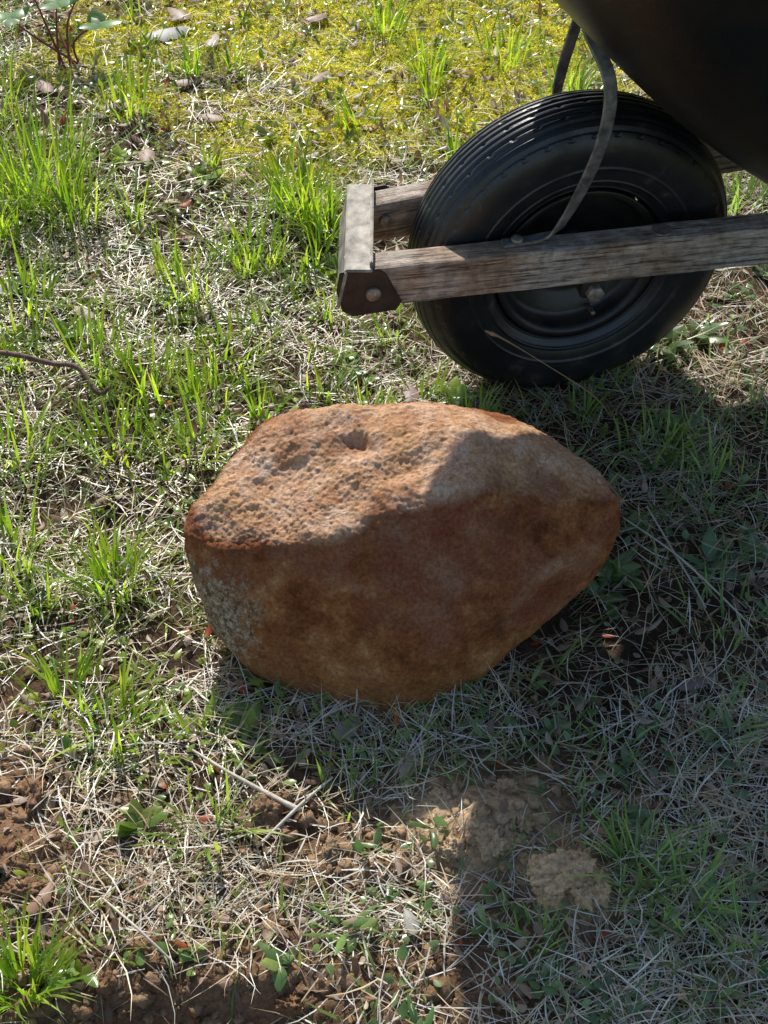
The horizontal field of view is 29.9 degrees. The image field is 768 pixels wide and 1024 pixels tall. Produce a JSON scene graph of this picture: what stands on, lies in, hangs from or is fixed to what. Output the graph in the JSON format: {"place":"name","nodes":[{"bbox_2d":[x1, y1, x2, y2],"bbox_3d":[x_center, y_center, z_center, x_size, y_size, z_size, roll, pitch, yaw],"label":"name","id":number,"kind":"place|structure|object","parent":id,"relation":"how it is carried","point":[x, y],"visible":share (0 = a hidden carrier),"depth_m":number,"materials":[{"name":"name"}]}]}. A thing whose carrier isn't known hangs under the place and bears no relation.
{"place":"outdoors","nodes":[
{"label":"outdoors","id":0,"kind":"place"},
{"bbox_2d":[0,0,767,1023],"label":"ground","id":1,"kind":"structure","parent":0,"point":[624,648],"depth_m":1.70,"materials":[{"name":"brown soil"}]},
{"bbox_2d":[0,834,16,873],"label":"dirt clod","id":2,"kind":"object","parent":1,"relation":"on","point":[8,845],"visible":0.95,"depth_m":1.45,"materials":[{"name":"brown soil"}]},
{"bbox_2d":[0,274,28,293],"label":"dry leaf","id":3,"kind":"object","parent":1,"relation":"on","point":[12,286],"visible":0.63,"depth_m":2.18,"materials":[{"name":"beige plant"}]},
{"bbox_2d":[0,876,46,902],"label":"dirt clod","id":4,"kind":"object","parent":1,"relation":"on","point":[21,888],"visible":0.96,"depth_m":1.42,"materials":[{"name":"brown soil"}]},
{"bbox_2d":[17,769,47,816],"bbox_3d":[-0.368,0.299,1.517,0.031,0.044,0.064,-17,47,-16],"label":"dirt clod","id":5,"kind":"object","parent":1,"relation":"on","point":[31,788],"visible":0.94,"depth_m":1.50,"materials":[{"name":"brown soil"}]},
{"bbox_2d":[26,881,52,913],"bbox_3d":[-0.340,0.381,1.423,0.019,0.004,0.040,20,48,19],"label":"dry leaf","id":6,"kind":"object","parent":1,"relation":"on","point":[34,905],"visible":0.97,"depth_m":1.42,"materials":[{"name":"brown plant"}]},
{"bbox_2d":[34,78,53,92],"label":"dry leaf","id":7,"kind":"object","parent":1,"relation":"on","point":[42,87],"visible":0.93,"depth_m":2.59,"materials":[{"name":"beige plant"}]},
{"bbox_2d":[0,350,109,395],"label":"twig","id":8,"kind":"object","parent":1,"relation":"on","point":[83,373],"visible":0.98,"depth_m":1.97,"materials":[{"name":"wood"}]},
{"bbox_2d":[0,0,120,68],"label":"bramble seedling","id":9,"kind":"object","parent":1,"relation":"on","point":[96,19],"visible":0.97,"depth_m":2.62,"materials":[{"name":"green plant"}]},
{"bbox_2d":[61,132,80,143],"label":"dry leaf","id":10,"kind":"object","parent":1,"relation":"on","point":[74,137],"visible":0.3,"depth_m":2.47,"materials":[{"name":"beige plant"}]},
{"bbox_2d":[73,305,93,318],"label":"dry leaf","id":11,"kind":"object","parent":1,"relation":"on","point":[85,311],"visible":0.62,"depth_m":2.13,"materials":[{"name":"beige plant"}]},
{"bbox_2d":[93,960,117,995],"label":"dirt clod","id":12,"kind":"object","parent":1,"relation":"on","point":[107,979],"visible":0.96,"depth_m":1.38,"materials":[{"name":"brown soil"}]},
{"bbox_2d":[101,102,133,111],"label":"dry leaf","id":13,"kind":"object","parent":1,"relation":"on","point":[113,105],"visible":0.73,"depth_m":2.54,"materials":[{"name":"beige plant"}]},
{"bbox_2d":[103,898,176,965],"bbox_3d":[-0.241,0.407,1.401,0.107,0.020,0.006,32,53,28],"label":"twig","id":14,"kind":"object","parent":1,"relation":"on","point":[137,928],"visible":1,"depth_m":1.39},
{"bbox_2d":[123,928,170,971],"bbox_3d":[-0.231,0.431,1.406,0.048,0.033,0.045,0,45,0],"label":"dirt clod","id":15,"kind":"object","parent":1,"relation":"on","point":[158,957],"visible":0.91,"depth_m":1.40,"materials":[{"name":"brown soil"}]},
{"bbox_2d":[138,146,155,161],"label":"dry leaf","id":16,"kind":"object","parent":1,"relation":"on","point":[147,155],"visible":0.99,"depth_m":2.42,"materials":[{"name":"beige plant"}]},
{"bbox_2d":[147,26,189,41],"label":"dry leaf","id":17,"kind":"object","parent":1,"relation":"on","point":[167,33],"visible":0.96,"depth_m":2.72,"materials":[{"name":"white plant"}]},
{"bbox_2d":[167,7,189,20],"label":"dry leaf","id":18,"kind":"object","parent":1,"relation":"on","point":[176,13],"visible":1,"depth_m":2.77,"materials":[{"name":"beige plant"}]},
{"bbox_2d":[174,78,202,85],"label":"dry leaf","id":19,"kind":"object","parent":1,"relation":"on","point":[183,82],"visible":1,"depth_m":2.59,"materials":[{"name":"beige plant"}]},
{"bbox_2d":[197,114,223,121],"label":"dry leaf","id":20,"kind":"object","parent":1,"relation":"on","point":[213,117],"visible":1,"depth_m":2.50,"materials":[{"name":"beige plant"}]},
{"bbox_2d":[205,33,218,46],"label":"dry leaf","id":21,"kind":"object","parent":1,"relation":"on","point":[212,39],"visible":0.93,"depth_m":2.71,"materials":[{"name":"beige plant"}]},
{"bbox_2d":[185,746,302,810],"bbox_3d":[-0.151,0.284,1.531,0.154,0.008,0.010,24,50,22],"label":"twig","id":22,"kind":"object","parent":1,"relation":"on","point":[288,804],"visible":0.98,"depth_m":1.52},
{"bbox_2d":[248,792,283,829],"bbox_3d":[-0.122,0.318,1.510,0.044,0.044,0.042,0,45,0],"label":"dirt clod","id":23,"kind":"object","parent":1,"relation":"on","point":[269,809],"visible":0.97,"depth_m":1.50,"materials":[{"name":"brown soil"}]},
{"bbox_2d":[276,790,299,815],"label":"dirt clod","id":24,"kind":"object","parent":1,"relation":"on","point":[285,795],"visible":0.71,"depth_m":1.52,"materials":[{"name":"brown soil"}]},
{"bbox_2d":[274,994,303,1019],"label":"dirt clod","id":25,"kind":"object","parent":1,"relation":"on","point":[288,1005],"visible":1,"depth_m":1.37,"materials":[{"name":"brown soil"}]},
{"bbox_2d":[256,777,332,847],"bbox_3d":[-0.092,0.312,1.503,0.004,0.008,0.114,32,53,28],"label":"twig","id":26,"kind":"object","parent":1,"relation":"on","point":[290,814],"visible":1,"depth_m":1.50,"materials":[{"name":"grey wood"}]},
{"bbox_2d":[306,13,326,21],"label":"dry leaf","id":27,"kind":"object","parent":1,"relation":"on","point":[314,18],"visible":1,"depth_m":2.76,"materials":[{"name":"beige plant"}]},
{"bbox_2d":[311,71,327,82],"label":"dry leaf","id":28,"kind":"object","parent":1,"relation":"on","point":[320,76],"visible":1,"depth_m":2.59,"materials":[{"name":"beige plant"}]},
{"bbox_2d":[0,0,644,185],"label":"moss","id":29,"kind":"object","parent":1,"relation":"on","point":[348,54],"visible":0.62,"depth_m":2.65,"materials":[{"name":"plant"}]},
{"bbox_2d":[323,834,339,865],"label":"dirt clod","id":30,"kind":"object","parent":1,"relation":"on","point":[331,842],"visible":0.98,"depth_m":1.47,"materials":[{"name":"brown soil"}]},
{"bbox_2d":[333,720,358,740],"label":"dry leaf","id":31,"kind":"object","parent":1,"relation":"on","point":[340,730],"visible":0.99,"depth_m":1.58,"materials":[{"name":"beige plant"}]},
{"bbox_2d":[352,805,377,823],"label":"dirt clod","id":32,"kind":"object","parent":1,"relation":"on","point":[370,812],"visible":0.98,"depth_m":1.51,"materials":[{"name":"brown soil"}]},
{"bbox_2d":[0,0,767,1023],"bbox_3d":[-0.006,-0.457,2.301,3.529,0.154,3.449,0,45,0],"label":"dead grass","id":33,"kind":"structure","parent":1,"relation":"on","point":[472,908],"depth_m":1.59,"materials":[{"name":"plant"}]},
{"bbox_2d":[0,0,767,1023],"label":"grass","id":34,"kind":"structure","parent":1,"relation":"on","point":[282,190],"depth_m":1.95,"materials":[{"name":"green plant"}]},
{"bbox_2d":[0,0,767,1023],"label":"broadleaf weeds","id":35,"kind":"object","parent":1,"relation":"on","point":[358,846],"visible":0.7,"depth_m":1.72,"materials":[{"name":"green plant"}]},
{"bbox_2d":[0,0,767,1023],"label":"leaf litter","id":36,"kind":"object","parent":1,"relation":"on","point":[356,964],"visible":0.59,"depth_m":1.73,"materials":[{"name":"beige plant"}]},
{"bbox_2d":[0,665,767,1023],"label":"soil clods","id":37,"kind":"object","parent":1,"relation":"on","point":[86,1011],"visible":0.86,"depth_m":1.45,"materials":[{"name":"brown soil"}]},
{"bbox_2d":[183,401,620,712],"bbox_3d":[-0.001,0.010,1.663,0.445,0.290,0.374,-23,49,-21],"label":"boulder","id":38,"kind":"object","parent":1,"relation":"on","point":[426,551],"visible":0.99,"depth_m":1.57,"materials":[{"name":"stone"}]},
{"bbox_2d":[399,751,414,779],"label":"dry leaf","id":39,"kind":"object","parent":1,"relation":"on","point":[404,767],"visible":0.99,"depth_m":1.54,"materials":[{"name":"grey plant"}]},
{"bbox_2d":[400,382,419,401],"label":"dry leaf","id":40,"kind":"object","parent":1,"relation":"on","point":[412,389],"visible":0.9,"depth_m":1.98,"materials":[{"name":"beige plant"}]},
{"bbox_2d":[403,909,419,933],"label":"dry leaf","id":41,"kind":"object","parent":1,"relation":"on","point":[409,922],"visible":1,"depth_m":1.41,"materials":[{"name":"beige plant"}]},
{"bbox_2d":[428,787,452,804],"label":"dirt clod","id":42,"kind":"object","parent":1,"relation":"on","point":[442,794],"visible":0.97,"depth_m":1.51,"materials":[{"name":"brown soil"}]},
{"bbox_2d":[442,831,466,861],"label":"dirt clod","id":43,"kind":"object","parent":1,"relation":"on","point":[453,847],"visible":1,"depth_m":1.46,"materials":[{"name":"brown soil"}]},
{"bbox_2d":[475,825,511,861],"bbox_3d":[0.110,0.337,1.470,0.035,0.028,0.043,-13,46,-12],"label":"dirt clod","id":44,"kind":"object","parent":1,"relation":"on","point":[490,841],"visible":1,"depth_m":1.46,"materials":[{"name":"brown soil"}]},
{"bbox_2d":[493,777,519,794],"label":"dirt clod","id":45,"kind":"object","parent":1,"relation":"on","point":[507,785],"visible":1,"depth_m":1.52,"materials":[{"name":"brown soil"}]},
{"bbox_2d":[516,816,534,834],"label":"dirt clod","id":46,"kind":"object","parent":1,"relation":"on","point":[525,824],"visible":1,"depth_m":1.48,"materials":[{"name":"brown soil"}]},
{"bbox_2d":[485,330,611,417],"bbox_3d":[0.221,-0.178,1.891,0.190,0.179,0.013,-5,45,-5],"label":"seed stalk","id":47,"kind":"object","parent":1,"relation":"on","point":[493,334],"visible":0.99,"depth_m":1.87,"materials":[{"name":"beige plant"}]},
{"bbox_2d":[531,880,567,910],"bbox_3d":[0.165,0.379,1.428,0.036,0.034,0.032,34,54,29],"label":"dirt clod","id":48,"kind":"object","parent":1,"relation":"on","point":[550,902],"visible":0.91,"depth_m":1.42,"materials":[{"name":"brown soil"}]},
{"bbox_2d":[336,0,767,386],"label":"wheelbarrow","id":49,"kind":"object","parent":1,"relation":"on","point":[537,229],"visible":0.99,"depth_m":1.76,"materials":[{"name":"rubber"}]},
{"bbox_2d":[526,846,596,901],"bbox_3d":[0.179,0.361,1.432,0.074,0.042,0.060,-8,46,-8],"label":"dirt clod","id":50,"kind":"object","parent":1,"relation":"on","point":[559,864],"visible":0.99,"depth_m":1.43,"materials":[{"name":"brown soil"}]},
{"bbox_2d":[569,882,593,911],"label":"dirt clod","id":51,"kind":"object","parent":1,"relation":"on","point":[582,897],"visible":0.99,"depth_m":1.42,"materials":[{"name":"brown soil"}]},
{"bbox_2d":[588,865,612,907],"bbox_3d":[0.211,0.373,1.433,0.037,0.026,0.043,13,47,13],"label":"dirt clod","id":52,"kind":"object","parent":1,"relation":"on","point":[601,892],"visible":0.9,"depth_m":1.42,"materials":[{"name":"brown soil"}]},
{"bbox_2d":[633,355,646,428],"bbox_3d":[0.341,-0.156,1.910,0.038,0.120,0.004,26,50,24],"label":"seed stalk","id":53,"kind":"object","parent":1,"relation":"on","point":[642,392],"visible":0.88,"depth_m":1.91,"materials":[{"name":"green plant"}]},
{"bbox_2d":[646,506,705,607],"bbox_3d":[0.356,0.053,1.751,0.005,0.013,0.168,-12,46,-12],"label":"twig","id":54,"kind":"object","parent":1,"relation":"on","point":[688,576],"visible":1,"depth_m":1.75,"materials":[{"name":"wood"}]},
{"bbox_2d":[623,517,752,627],"bbox_3d":[0.366,0.067,1.736,0.004,0.012,0.222,-27,51,-24],"label":"twig","id":55,"kind":"object","parent":1,"relation":"on","point":[696,572],"visible":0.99,"depth_m":1.73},
{"bbox_2d":[678,674,715,690],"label":"dry leaf","id":56,"kind":"object","parent":1,"relation":"on","point":[691,684],"visible":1,"depth_m":1.61,"materials":[{"name":"beige plant"}]}
]}

